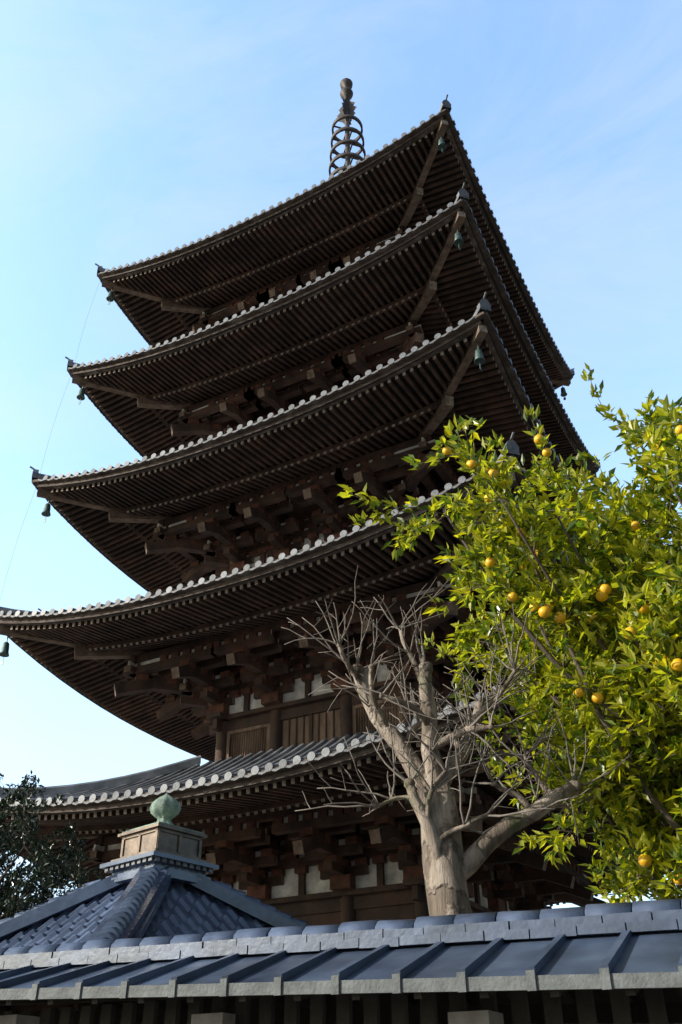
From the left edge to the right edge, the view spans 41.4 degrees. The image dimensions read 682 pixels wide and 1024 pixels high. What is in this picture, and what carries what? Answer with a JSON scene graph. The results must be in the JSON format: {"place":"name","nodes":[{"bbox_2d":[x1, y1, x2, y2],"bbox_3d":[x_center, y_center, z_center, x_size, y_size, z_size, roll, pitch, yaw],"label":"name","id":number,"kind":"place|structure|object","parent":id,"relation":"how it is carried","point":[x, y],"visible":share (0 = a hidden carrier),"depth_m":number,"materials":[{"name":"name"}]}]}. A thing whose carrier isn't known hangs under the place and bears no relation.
{"place":"outdoors","nodes":[
{"label":"outdoors","id":0,"kind":"place"},
{"bbox_2d":[0,0,681,913],"label":"sky","id":1,"kind":"structure","parent":0,"point":[131,130],"materials":[{"name":"blue"}]},
{"bbox_2d":[203,567,493,925],"bbox_3d":[0.318,3.994,28.393,9.000,28.050,9.900,-17,-37,23],"label":"pagoda","id":2,"kind":"object","parent":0,"point":[296,723],"visible":0.02,"depth_m":23.96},
{"bbox_2d":[78,226,607,911],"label":"bracket sets","id":3,"kind":"object","parent":2,"relation":"attached to","point":[286,852],"visible":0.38,"depth_m":25.14,"materials":[{"name":"brown wood"}]},
{"label":"ground","id":4,"kind":"structure","parent":0,"visible":0},
{"bbox_2d":[0,770,102,934],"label":"evergreen tree","id":5,"kind":"object","parent":4,"relation":"on","point":[12,903],"visible":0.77,"depth_m":12.98,"materials":[{"name":"green plant"}]},
{"bbox_2d":[0,793,310,1013],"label":"pavilion roof","id":6,"kind":"structure","parent":4,"relation":"on","point":[158,883],"depth_m":11.56,"materials":[{"name":"tile"}]},
{"bbox_2d":[0,109,672,905],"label":"roof eaves","id":7,"kind":"object","parent":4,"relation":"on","point":[430,277],"visible":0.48,"depth_m":26.99,"materials":[{"name":"brown wood"}]},
{"bbox_2d":[0,280,100,598],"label":"lightning wire","id":8,"kind":"object","parent":7,"relation":"attached to","point":[47,445],"visible":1,"depth_m":28.84,"materials":[{"name":"metal"}]},
{"bbox_2d":[0,135,566,739],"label":"wind bells","id":9,"kind":"object","parent":7,"relation":"hanging from","point":[478,361],"visible":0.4,"depth_m":27.85,"materials":[{"name":"green metal"}]},
{"bbox_2d":[0,94,600,806],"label":"roof tiles","id":10,"kind":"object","parent":7,"relation":"on","point":[190,772],"depth_m":23.56,"materials":[{"name":"grey tile"}]},
{"bbox_2d":[328,78,365,179],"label":"pagoda finial","id":11,"kind":"object","parent":10,"relation":"on","point":[345,116],"visible":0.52,"depth_m":43.44,"materials":[{"name":"grey metal"}]},
{"bbox_2d":[0,899,681,1023],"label":"roofed fence","id":12,"kind":"object","parent":4,"relation":"on","point":[612,963],"visible":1,"depth_m":5.90,"materials":[{"name":"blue tile"}]},
{"bbox_2d":[281,567,633,915],"bbox_3d":[1.058,3.292,7.656,3.277,6.125,1.979,2,-34,-3],"label":"bare tree","id":13,"kind":"object","parent":4,"relation":"on","point":[450,867],"visible":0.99,"depth_m":8.06,"materials":[{"name":"brown plant"}]},
{"bbox_2d":[337,362,681,902],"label":"citrus tree","id":14,"kind":"object","parent":4,"relation":"on","point":[610,636],"visible":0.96,"depth_m":8.85,"materials":[{"name":"green plant"}]}
]}

